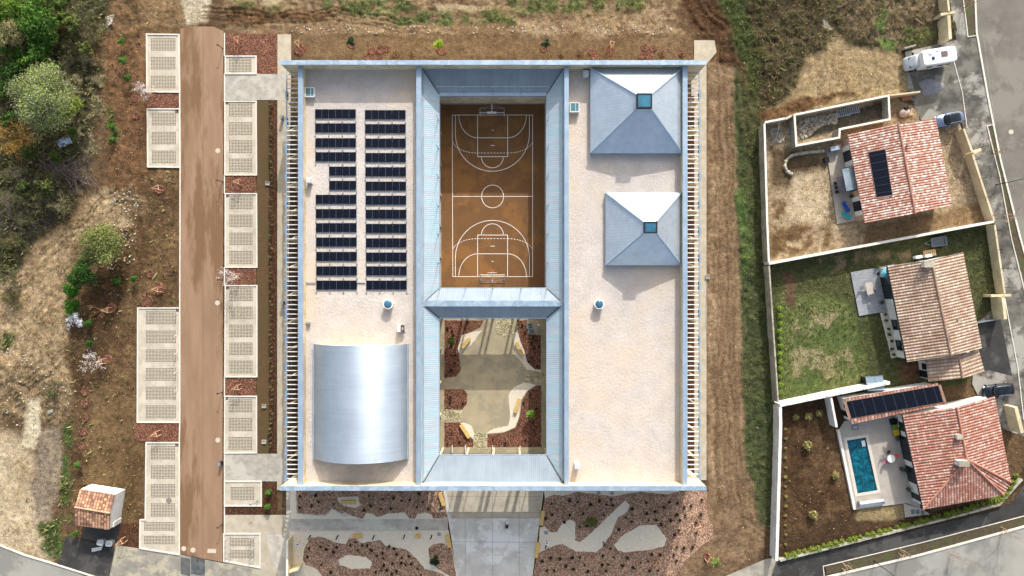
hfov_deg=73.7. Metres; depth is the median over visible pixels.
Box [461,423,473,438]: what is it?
gravel
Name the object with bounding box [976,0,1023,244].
street
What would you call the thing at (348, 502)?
bench
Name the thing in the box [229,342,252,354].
grass paver
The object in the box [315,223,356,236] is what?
solar array
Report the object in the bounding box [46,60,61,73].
broadleaf tree
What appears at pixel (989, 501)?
hedge shrub
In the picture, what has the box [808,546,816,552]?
hedge shrub
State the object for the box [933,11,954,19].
garden wall
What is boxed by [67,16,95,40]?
bare scrub
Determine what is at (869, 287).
table
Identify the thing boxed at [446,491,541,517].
plaza
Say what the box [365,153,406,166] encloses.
solar array
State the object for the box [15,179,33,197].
broadleaf tree
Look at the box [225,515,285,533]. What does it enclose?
path
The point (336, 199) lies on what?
solar array
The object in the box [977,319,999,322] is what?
gate
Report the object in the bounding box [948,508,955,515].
hedge shrub
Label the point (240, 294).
grass paver
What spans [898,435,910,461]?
window
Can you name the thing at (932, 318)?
house
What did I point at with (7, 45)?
broadleaf tree
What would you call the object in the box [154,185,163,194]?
mulch ring
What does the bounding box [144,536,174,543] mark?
grass paver
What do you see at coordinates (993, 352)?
pavement
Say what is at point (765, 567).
pavement
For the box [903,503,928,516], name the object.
terrace
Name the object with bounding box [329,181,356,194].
solar array
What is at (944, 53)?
roof window
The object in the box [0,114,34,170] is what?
bare shrub
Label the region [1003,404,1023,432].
garden wall
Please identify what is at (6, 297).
bare scrub
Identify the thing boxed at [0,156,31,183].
bare scrub
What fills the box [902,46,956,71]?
motorhome
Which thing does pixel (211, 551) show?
access cover
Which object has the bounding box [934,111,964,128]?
parked car
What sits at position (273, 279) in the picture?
mulch bed
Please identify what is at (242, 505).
kerb
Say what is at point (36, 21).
broadleaf tree
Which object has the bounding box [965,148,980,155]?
garden wall
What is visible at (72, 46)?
bare scrub
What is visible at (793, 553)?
hedge shrub
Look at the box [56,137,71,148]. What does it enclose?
metal sheet
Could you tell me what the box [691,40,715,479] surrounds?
pavement
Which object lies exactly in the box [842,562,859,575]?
street tree
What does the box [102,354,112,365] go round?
mulch ring
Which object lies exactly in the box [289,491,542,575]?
kerb
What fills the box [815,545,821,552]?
hedge shrub
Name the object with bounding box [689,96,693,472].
planting bed
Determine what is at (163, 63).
grass paver
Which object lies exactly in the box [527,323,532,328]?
floor hatch
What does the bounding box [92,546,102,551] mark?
white panel
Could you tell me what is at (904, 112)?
covered pile
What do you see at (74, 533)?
shrub
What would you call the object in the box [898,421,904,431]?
window
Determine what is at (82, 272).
bush
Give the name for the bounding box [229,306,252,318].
grass paver
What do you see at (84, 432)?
mulch ring
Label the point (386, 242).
solar array
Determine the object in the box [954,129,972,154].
garden wall
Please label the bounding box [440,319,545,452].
courtyard path
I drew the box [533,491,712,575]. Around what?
mulch bed
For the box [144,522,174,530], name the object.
grass paver
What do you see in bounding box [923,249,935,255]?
pallet
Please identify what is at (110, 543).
waste container
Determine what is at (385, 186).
solar array
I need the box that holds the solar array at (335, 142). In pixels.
[315,138,356,151]
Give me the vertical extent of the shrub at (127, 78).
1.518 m
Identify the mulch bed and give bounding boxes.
[118,522,138,547]
[134,423,178,441]
[147,93,178,107]
[225,33,276,73]
[225,176,255,192]
[225,268,256,284]
[225,377,255,395]
[225,481,276,514]
[268,100,276,452]
[296,491,446,518]
[303,537,443,575]
[428,543,455,575]
[444,320,482,377]
[444,389,466,409]
[444,422,472,446]
[487,385,541,446]
[517,320,540,368]
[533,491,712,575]
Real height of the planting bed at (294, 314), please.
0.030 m
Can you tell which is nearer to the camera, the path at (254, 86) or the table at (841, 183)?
the table at (841, 183)
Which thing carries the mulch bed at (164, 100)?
on the ground at (736, 350)
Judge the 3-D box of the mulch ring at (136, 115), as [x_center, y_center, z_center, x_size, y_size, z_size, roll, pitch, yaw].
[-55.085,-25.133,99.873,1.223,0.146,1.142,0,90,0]
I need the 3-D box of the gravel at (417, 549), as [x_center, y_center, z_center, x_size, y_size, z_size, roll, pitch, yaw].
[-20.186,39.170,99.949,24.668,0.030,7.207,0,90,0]
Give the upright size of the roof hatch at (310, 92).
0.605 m
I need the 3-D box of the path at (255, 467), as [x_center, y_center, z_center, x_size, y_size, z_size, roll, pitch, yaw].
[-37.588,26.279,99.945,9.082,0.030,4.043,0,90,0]
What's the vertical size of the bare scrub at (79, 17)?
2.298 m
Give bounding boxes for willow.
[3,58,80,133]
[44,93,83,123]
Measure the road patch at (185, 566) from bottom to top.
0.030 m
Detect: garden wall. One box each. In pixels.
[286,535,292,575]
[289,562,302,572]
[758,123,769,262]
[759,117,784,125]
[763,266,780,401]
[764,220,993,264]
[770,405,781,560]
[774,380,889,406]
[778,478,1022,561]
[789,94,890,148]
[824,397,837,426]
[836,429,855,509]
[890,91,919,97]
[901,44,915,50]
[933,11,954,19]
[937,15,951,44]
[938,0,949,12]
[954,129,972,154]
[964,154,998,221]
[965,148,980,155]
[983,294,1010,296]
[986,225,1010,292]
[990,297,1006,318]
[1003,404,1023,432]
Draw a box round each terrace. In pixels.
[826,143,855,223]
[839,415,919,509]
[851,264,893,315]
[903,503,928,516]
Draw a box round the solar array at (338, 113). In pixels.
[315,109,355,122]
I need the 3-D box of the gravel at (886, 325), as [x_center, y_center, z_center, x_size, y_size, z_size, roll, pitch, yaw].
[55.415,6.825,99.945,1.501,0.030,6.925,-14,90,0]
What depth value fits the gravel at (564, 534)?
99.92 m
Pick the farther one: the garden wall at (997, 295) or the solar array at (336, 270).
the garden wall at (997, 295)
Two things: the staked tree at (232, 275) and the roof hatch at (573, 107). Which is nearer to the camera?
the roof hatch at (573, 107)
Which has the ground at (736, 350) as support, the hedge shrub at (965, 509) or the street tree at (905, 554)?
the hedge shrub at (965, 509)
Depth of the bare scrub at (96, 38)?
99.03 m
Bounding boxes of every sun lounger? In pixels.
[841,211,851,219]
[842,201,850,212]
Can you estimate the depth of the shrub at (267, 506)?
99.11 m
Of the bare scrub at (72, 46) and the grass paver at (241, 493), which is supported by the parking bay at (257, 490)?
the grass paver at (241, 493)
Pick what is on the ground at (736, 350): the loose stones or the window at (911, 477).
the loose stones
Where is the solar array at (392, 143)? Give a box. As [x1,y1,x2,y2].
[365,139,405,151]
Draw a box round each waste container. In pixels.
[96,538,106,545]
[105,539,114,546]
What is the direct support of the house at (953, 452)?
on the ground at (736, 350)
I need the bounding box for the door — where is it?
[919,370,927,377]
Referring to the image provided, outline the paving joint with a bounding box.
[447,491,541,575]
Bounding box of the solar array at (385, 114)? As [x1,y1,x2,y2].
[364,110,405,123]
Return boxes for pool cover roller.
[857,497,884,507]
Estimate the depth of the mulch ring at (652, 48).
99.89 m
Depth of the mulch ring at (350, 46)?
99.93 m
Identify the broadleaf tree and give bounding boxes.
[0,0,18,24]
[0,35,13,53]
[0,58,22,85]
[0,80,14,99]
[0,111,20,128]
[2,46,25,63]
[5,0,32,21]
[11,0,34,13]
[15,2,60,45]
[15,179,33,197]
[16,55,35,72]
[17,144,38,160]
[26,0,54,18]
[26,41,53,63]
[33,178,58,198]
[37,31,61,47]
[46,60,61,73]
[48,149,61,163]
[52,0,68,13]
[55,10,70,25]
[61,14,81,32]
[67,126,77,137]
[76,40,93,54]
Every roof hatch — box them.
[305,87,315,97]
[569,102,578,112]
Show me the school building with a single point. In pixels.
(618, 212)
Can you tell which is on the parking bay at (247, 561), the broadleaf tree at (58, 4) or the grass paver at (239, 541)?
the grass paver at (239, 541)
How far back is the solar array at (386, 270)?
93.66 m
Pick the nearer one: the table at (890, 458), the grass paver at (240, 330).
the table at (890, 458)
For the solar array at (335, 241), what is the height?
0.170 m
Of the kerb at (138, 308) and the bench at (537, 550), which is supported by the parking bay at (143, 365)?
the kerb at (138, 308)
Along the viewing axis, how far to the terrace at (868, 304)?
99.91 m
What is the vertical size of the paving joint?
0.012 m
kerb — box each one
[0,544,92,575]
[137,307,180,422]
[139,442,179,554]
[146,33,180,92]
[147,108,180,167]
[179,33,224,532]
[223,533,260,568]
[224,101,256,175]
[224,285,257,376]
[224,396,256,453]
[224,481,261,506]
[225,55,256,73]
[225,193,257,267]
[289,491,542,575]
[823,516,1023,575]
[954,0,1023,419]
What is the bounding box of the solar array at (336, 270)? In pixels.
[316,266,357,279]
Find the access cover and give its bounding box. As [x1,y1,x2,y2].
[207,549,215,552]
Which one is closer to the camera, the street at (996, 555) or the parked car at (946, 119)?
the parked car at (946, 119)
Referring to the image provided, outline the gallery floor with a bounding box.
[440,103,545,453]
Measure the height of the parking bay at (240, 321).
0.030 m
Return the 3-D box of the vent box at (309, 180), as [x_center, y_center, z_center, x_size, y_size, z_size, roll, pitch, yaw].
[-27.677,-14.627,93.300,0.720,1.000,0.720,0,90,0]
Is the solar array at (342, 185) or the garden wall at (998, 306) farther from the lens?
the garden wall at (998, 306)
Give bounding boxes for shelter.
[74,484,125,529]
[860,375,884,390]
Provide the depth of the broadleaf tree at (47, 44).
96.89 m
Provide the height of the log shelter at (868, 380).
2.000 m
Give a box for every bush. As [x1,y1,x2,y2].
[61,281,81,299]
[63,298,81,315]
[65,258,98,288]
[65,312,83,329]
[74,220,125,272]
[76,245,98,266]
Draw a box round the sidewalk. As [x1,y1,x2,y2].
[905,0,1023,436]
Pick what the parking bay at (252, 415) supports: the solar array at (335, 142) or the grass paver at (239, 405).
the grass paver at (239, 405)
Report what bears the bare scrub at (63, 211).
on the ground at (736, 350)
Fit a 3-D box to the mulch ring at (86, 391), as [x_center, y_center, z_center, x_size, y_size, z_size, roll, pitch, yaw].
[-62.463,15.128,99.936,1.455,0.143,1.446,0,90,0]
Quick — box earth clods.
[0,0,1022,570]
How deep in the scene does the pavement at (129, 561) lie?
99.94 m
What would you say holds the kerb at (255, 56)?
on the parking bay at (227, 64)
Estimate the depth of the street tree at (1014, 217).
98.12 m
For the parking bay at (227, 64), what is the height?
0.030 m
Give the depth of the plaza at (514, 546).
99.91 m
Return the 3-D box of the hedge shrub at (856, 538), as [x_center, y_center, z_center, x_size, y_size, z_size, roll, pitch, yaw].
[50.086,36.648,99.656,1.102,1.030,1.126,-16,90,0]
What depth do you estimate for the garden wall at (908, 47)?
99.23 m
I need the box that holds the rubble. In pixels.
[768,112,838,143]
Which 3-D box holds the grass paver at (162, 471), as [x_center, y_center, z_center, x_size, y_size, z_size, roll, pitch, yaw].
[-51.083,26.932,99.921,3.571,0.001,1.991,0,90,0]
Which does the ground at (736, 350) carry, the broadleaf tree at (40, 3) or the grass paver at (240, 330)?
the broadleaf tree at (40, 3)
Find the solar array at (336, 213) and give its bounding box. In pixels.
[315,209,356,222]
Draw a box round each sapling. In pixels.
[346,36,356,46]
[433,39,443,49]
[540,39,550,48]
[709,557,721,566]
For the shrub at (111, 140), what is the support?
on the ground at (736, 350)
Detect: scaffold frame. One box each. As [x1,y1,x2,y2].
[836,108,849,117]
[846,105,859,114]
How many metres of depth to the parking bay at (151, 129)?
99.93 m
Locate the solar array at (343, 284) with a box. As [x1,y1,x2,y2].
[316,280,357,293]
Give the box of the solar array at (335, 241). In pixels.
[315,237,356,250]
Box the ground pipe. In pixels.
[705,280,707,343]
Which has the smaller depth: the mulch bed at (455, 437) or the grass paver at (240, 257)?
the grass paver at (240, 257)
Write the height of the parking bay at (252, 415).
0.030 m
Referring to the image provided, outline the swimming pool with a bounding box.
[843,434,880,496]
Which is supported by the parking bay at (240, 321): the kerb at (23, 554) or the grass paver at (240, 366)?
the grass paver at (240, 366)
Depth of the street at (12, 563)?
99.95 m
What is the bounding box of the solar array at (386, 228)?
[365,224,406,237]
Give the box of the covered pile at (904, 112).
[898,107,909,117]
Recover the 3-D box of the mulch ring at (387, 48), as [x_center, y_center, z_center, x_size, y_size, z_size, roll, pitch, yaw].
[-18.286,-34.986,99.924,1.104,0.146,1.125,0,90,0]
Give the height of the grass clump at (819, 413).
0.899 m
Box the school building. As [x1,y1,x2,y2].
[280,60,706,490]
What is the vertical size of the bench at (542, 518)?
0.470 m
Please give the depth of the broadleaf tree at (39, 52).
96.55 m
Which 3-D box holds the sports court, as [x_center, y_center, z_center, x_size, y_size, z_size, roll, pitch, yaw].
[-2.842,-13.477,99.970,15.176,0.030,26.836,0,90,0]
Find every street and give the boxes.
[0,547,83,575]
[840,528,1023,575]
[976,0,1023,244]
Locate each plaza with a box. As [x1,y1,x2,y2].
[443,491,542,575]
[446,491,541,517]
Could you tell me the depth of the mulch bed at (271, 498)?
99.93 m
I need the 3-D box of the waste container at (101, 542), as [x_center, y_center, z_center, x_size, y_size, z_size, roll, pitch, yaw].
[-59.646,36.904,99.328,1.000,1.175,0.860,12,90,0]
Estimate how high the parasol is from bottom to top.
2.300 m
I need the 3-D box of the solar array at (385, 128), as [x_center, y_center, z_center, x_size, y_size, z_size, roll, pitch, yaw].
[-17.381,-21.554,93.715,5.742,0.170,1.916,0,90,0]
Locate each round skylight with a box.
[383,299,393,308]
[594,299,603,308]
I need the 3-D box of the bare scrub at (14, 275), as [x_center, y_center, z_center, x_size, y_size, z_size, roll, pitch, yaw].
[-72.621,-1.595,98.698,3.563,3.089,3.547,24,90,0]
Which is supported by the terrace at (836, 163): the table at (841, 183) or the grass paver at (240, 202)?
the table at (841, 183)
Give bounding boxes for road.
[180,26,223,561]
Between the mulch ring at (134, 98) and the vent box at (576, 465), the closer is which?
the vent box at (576, 465)
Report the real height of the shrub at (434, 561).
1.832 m
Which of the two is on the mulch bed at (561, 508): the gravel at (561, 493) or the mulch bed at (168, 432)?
the gravel at (561, 493)
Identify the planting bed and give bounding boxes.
[292,161,297,475]
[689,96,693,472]
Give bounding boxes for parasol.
[877,269,887,276]
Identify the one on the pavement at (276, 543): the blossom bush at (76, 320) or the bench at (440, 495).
the bench at (440, 495)
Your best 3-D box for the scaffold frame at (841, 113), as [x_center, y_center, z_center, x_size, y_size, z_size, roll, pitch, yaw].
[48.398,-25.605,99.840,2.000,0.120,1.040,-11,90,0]
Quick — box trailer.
[925,236,947,247]
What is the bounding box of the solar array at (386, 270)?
[365,266,406,279]
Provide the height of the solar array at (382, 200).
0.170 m
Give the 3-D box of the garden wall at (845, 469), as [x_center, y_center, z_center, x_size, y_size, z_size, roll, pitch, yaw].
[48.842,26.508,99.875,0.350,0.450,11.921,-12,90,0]
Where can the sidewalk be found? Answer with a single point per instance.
(949, 99)
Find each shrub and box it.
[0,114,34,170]
[71,530,78,537]
[73,461,81,467]
[82,319,91,327]
[84,340,93,347]
[107,124,115,130]
[108,137,114,142]
[112,277,121,285]
[116,37,124,46]
[117,57,127,64]
[122,74,131,82]
[129,275,137,282]
[264,502,271,510]
[265,489,272,495]
[429,556,439,565]
[446,337,454,344]
[526,409,534,417]
[584,515,597,527]
[789,551,797,558]
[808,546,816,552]
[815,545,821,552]
[826,541,832,548]
[833,539,839,546]
[851,535,858,541]
[900,522,906,529]
[918,517,926,524]
[942,512,950,518]
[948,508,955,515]
[961,506,970,512]
[968,503,976,510]
[985,498,992,505]
[993,497,999,504]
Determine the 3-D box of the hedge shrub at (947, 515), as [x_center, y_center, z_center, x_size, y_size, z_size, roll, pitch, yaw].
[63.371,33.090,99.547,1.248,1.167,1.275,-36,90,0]
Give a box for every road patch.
[181,557,189,575]
[191,557,204,575]
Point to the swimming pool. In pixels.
(860, 462)
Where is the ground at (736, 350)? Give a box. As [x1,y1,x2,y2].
[0,0,1023,575]
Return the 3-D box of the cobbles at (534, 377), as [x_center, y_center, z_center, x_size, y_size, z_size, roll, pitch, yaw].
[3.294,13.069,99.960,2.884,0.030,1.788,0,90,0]
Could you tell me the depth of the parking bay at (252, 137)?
99.93 m
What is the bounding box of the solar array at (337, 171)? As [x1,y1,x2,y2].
[328,167,356,179]
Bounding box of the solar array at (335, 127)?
[315,123,356,136]
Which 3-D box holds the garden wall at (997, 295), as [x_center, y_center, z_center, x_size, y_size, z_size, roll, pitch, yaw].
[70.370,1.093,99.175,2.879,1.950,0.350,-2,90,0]
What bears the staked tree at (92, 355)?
on the ground at (736, 350)
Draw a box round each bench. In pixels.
[341,500,355,503]
[353,534,361,537]
[438,492,444,505]
[445,534,451,547]
[460,424,470,438]
[461,337,470,348]
[513,398,520,412]
[515,342,523,355]
[534,542,539,557]
[539,510,544,525]
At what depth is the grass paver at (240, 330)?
99.92 m
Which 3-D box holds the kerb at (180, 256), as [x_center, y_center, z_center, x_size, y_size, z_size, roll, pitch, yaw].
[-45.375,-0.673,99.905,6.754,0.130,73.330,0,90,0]
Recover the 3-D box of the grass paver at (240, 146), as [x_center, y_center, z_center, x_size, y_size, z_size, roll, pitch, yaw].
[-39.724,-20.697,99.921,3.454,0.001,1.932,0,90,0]
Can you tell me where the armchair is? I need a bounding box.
[889,418,897,424]
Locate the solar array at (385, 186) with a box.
[365,182,406,194]
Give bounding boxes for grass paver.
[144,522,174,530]
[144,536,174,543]
[146,311,175,323]
[146,330,175,342]
[146,349,175,361]
[146,368,175,380]
[146,386,175,399]
[146,405,175,417]
[151,38,175,50]
[151,57,175,69]
[151,76,175,87]
[151,446,174,459]
[151,465,174,478]
[151,484,174,497]
[151,503,174,516]
[152,112,175,125]
[152,132,175,143]
[152,150,175,162]
[228,399,251,411]
[228,418,251,430]
[228,437,251,449]
[229,58,251,71]
[229,104,251,116]
[229,122,251,134]
[229,140,251,152]
[229,158,251,171]
[229,196,252,208]
[229,214,252,226]
[229,232,252,244]
[229,251,252,263]
[229,288,252,300]
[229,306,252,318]
[229,324,252,336]
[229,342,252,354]
[229,360,252,373]
[230,487,253,499]
[230,538,253,545]
[230,550,253,557]
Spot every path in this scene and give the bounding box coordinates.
[225,74,284,99]
[225,454,285,480]
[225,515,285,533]
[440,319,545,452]
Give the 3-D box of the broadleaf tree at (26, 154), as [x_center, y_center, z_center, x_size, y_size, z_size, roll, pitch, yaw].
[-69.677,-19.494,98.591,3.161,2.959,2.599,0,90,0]
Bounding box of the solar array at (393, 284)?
[366,280,406,293]
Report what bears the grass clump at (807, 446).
on the ground at (736, 350)
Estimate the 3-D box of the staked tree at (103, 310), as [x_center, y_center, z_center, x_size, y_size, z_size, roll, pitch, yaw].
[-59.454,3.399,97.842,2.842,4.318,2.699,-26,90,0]
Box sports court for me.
[441,104,543,286]
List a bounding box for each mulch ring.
[78,442,85,449]
[79,428,87,436]
[80,414,88,421]
[81,387,89,395]
[81,399,89,408]
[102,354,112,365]
[106,303,116,313]
[131,95,137,102]
[132,112,139,119]
[141,294,151,306]
[146,270,153,277]
[153,282,165,295]
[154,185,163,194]
[294,44,305,55]
[348,41,355,48]
[364,53,371,59]
[367,46,375,55]
[373,53,382,59]
[376,45,385,54]
[384,45,390,52]
[392,50,399,57]
[409,50,415,57]
[435,45,446,55]
[540,45,547,52]
[576,50,583,56]
[588,48,594,54]
[591,52,599,59]
[604,46,614,55]
[638,52,644,59]
[640,44,648,51]
[645,51,653,59]
[649,44,656,52]
[658,49,665,56]
[678,49,685,56]
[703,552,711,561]
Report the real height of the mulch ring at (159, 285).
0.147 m
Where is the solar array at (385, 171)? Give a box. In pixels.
[365,167,406,180]
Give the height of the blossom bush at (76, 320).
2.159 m
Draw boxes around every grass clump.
[802,440,812,450]
[804,412,812,419]
[808,510,817,519]
[816,409,822,416]
[832,471,839,478]
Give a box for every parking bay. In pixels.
[138,309,178,421]
[141,443,178,553]
[147,35,178,90]
[148,110,178,166]
[225,397,255,451]
[225,482,260,504]
[225,535,258,566]
[226,57,254,72]
[226,102,255,173]
[226,194,255,266]
[226,286,255,375]
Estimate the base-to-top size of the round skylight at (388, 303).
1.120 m
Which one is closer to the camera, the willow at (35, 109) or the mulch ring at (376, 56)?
the willow at (35, 109)
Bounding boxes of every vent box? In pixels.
[306,178,312,183]
[574,462,579,469]
[583,70,588,77]
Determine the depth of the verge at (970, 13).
99.92 m
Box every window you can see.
[842,145,852,166]
[852,196,862,215]
[880,277,892,298]
[891,319,898,329]
[895,340,902,350]
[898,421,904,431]
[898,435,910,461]
[905,465,915,483]
[911,492,919,500]
[941,51,947,55]
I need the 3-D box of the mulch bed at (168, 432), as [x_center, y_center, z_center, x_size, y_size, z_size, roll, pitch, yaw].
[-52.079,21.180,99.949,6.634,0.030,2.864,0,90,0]
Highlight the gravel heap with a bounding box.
[919,79,943,95]
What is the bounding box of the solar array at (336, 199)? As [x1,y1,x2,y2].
[315,195,356,208]
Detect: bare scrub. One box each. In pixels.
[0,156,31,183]
[0,189,27,213]
[0,230,26,250]
[0,262,21,292]
[0,288,21,308]
[15,206,37,227]
[18,181,48,222]
[31,168,58,183]
[41,381,61,399]
[45,189,71,217]
[60,34,81,56]
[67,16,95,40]
[70,11,86,23]
[75,1,106,29]
[85,30,105,46]
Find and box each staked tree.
[78,350,106,371]
[88,305,111,317]
[132,82,155,100]
[217,268,240,285]
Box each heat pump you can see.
[397,325,404,333]
[913,255,922,258]
[922,254,931,257]
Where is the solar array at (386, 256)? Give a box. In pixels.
[365,252,406,265]
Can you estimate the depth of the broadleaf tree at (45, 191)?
97.31 m
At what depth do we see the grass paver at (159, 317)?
99.92 m
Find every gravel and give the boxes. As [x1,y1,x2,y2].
[290,531,456,575]
[291,491,357,518]
[337,496,359,507]
[339,555,371,568]
[364,512,408,518]
[415,512,432,518]
[458,330,481,352]
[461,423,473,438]
[487,382,534,432]
[513,332,540,371]
[539,500,629,552]
[544,491,677,497]
[614,525,665,551]
[880,312,896,358]
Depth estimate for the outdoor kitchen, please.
99.06 m
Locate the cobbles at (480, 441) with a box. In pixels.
[473,432,487,449]
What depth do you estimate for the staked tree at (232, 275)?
97.38 m
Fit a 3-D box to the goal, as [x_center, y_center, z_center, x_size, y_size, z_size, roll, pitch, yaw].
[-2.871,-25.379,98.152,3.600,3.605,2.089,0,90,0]
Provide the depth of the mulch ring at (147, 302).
100.00 m
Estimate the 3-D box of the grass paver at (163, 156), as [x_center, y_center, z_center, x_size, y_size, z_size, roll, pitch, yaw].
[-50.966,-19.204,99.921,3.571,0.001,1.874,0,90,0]
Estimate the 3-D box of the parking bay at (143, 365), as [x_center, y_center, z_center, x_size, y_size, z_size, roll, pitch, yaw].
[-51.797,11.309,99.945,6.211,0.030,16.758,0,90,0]
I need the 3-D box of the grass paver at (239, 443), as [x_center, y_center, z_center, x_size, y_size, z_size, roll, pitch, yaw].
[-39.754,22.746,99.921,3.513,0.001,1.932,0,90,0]
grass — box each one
[0,0,175,560]
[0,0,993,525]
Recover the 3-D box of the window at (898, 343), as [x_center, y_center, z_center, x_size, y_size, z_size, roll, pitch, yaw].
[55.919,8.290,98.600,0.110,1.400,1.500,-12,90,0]
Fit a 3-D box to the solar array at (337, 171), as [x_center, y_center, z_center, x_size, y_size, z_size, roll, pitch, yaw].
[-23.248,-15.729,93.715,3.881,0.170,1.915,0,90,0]
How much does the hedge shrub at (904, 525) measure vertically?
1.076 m
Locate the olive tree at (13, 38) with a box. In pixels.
[0,18,28,49]
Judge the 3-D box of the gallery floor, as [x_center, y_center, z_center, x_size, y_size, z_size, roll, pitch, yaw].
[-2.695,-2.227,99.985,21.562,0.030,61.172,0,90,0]
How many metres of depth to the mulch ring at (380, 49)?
99.92 m
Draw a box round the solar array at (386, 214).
[365,210,406,222]
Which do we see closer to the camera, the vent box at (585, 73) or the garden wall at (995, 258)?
the vent box at (585, 73)
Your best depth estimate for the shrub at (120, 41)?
98.64 m
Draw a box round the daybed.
[891,424,901,435]
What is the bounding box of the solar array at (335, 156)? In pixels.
[315,152,356,165]
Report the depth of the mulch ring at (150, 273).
99.86 m
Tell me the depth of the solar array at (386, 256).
93.66 m
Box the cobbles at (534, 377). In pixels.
[525,371,543,382]
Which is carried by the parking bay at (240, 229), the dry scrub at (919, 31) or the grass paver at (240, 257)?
the grass paver at (240, 257)
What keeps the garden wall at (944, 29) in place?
on the ground at (736, 350)
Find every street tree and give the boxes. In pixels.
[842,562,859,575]
[898,547,918,561]
[949,551,970,566]
[961,0,983,10]
[992,140,1016,156]
[998,527,1022,542]
[1004,205,1023,221]
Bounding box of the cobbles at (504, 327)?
[495,319,513,336]
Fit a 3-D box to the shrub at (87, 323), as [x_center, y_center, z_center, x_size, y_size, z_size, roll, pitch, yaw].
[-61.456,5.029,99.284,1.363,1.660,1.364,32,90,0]
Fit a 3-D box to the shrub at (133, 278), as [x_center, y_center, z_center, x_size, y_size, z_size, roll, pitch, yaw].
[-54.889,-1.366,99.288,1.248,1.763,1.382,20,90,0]
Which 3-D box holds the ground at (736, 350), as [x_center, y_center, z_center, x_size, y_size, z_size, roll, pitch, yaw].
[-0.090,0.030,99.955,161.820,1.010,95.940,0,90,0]
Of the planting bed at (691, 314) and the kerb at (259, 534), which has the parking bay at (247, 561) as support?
the kerb at (259, 534)
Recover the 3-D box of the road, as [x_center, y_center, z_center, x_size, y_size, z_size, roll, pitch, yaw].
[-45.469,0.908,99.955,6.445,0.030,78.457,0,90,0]
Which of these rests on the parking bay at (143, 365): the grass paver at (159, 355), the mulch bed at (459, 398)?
the grass paver at (159, 355)
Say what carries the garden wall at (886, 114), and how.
on the ground at (736, 350)
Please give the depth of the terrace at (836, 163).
99.91 m
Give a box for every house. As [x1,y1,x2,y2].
[837,382,1011,509]
[841,118,951,222]
[879,252,984,381]
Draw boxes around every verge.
[825,517,1023,573]
[964,0,975,35]
[988,125,1023,279]
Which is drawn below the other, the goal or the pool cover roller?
the pool cover roller
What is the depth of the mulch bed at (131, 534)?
99.93 m
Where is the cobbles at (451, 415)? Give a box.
[441,410,462,421]
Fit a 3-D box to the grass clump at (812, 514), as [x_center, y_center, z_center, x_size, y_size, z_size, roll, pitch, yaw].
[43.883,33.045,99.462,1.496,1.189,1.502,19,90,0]
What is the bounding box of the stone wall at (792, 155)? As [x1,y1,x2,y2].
[782,149,825,175]
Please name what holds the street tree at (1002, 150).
on the verge at (1017, 244)
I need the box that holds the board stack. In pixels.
[902,96,911,101]
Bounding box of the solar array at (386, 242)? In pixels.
[365,238,406,251]
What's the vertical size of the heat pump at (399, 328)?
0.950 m
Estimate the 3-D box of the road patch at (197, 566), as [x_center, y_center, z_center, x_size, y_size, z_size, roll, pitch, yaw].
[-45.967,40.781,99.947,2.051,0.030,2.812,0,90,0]
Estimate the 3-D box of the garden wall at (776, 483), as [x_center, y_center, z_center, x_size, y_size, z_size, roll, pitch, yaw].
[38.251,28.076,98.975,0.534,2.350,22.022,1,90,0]
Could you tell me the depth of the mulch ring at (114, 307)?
99.88 m
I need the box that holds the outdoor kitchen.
[827,145,840,152]
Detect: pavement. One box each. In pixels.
[58,537,115,575]
[82,524,119,544]
[110,545,275,575]
[223,534,277,575]
[264,491,447,575]
[277,34,290,489]
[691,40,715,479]
[727,556,823,575]
[772,485,1023,575]
[909,66,951,119]
[977,319,1011,375]
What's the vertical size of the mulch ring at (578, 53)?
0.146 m
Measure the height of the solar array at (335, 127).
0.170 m
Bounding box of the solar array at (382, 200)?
[365,196,406,208]
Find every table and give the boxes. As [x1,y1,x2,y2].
[835,176,845,192]
[863,282,873,294]
[887,455,894,462]
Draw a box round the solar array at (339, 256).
[316,252,356,265]
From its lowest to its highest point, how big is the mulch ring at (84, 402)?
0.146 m
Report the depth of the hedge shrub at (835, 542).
99.45 m
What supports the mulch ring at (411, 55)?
on the ground at (736, 350)
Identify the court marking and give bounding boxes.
[452,115,532,276]
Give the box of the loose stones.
[2,14,671,426]
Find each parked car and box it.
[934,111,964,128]
[982,382,1014,398]
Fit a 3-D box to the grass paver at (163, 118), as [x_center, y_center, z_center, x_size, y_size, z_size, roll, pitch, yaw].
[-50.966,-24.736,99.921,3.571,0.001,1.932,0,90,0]
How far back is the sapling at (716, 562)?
97.91 m
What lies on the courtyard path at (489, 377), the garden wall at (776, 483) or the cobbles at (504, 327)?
the cobbles at (504, 327)
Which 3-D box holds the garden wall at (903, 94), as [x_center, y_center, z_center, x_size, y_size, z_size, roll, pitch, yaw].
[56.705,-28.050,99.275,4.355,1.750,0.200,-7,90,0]
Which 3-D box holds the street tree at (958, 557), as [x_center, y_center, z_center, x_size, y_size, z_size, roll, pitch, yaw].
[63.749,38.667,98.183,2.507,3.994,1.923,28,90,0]
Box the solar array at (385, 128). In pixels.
[364,124,405,137]
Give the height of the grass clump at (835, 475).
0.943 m
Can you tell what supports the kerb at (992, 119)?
on the street at (1000, 25)
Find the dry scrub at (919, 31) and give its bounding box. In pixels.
[745,0,953,111]
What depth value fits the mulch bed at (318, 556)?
99.92 m
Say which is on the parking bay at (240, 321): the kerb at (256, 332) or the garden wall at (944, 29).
the kerb at (256, 332)
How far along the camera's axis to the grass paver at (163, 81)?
99.92 m
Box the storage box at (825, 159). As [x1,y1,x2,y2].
[823,157,829,162]
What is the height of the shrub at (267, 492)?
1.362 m

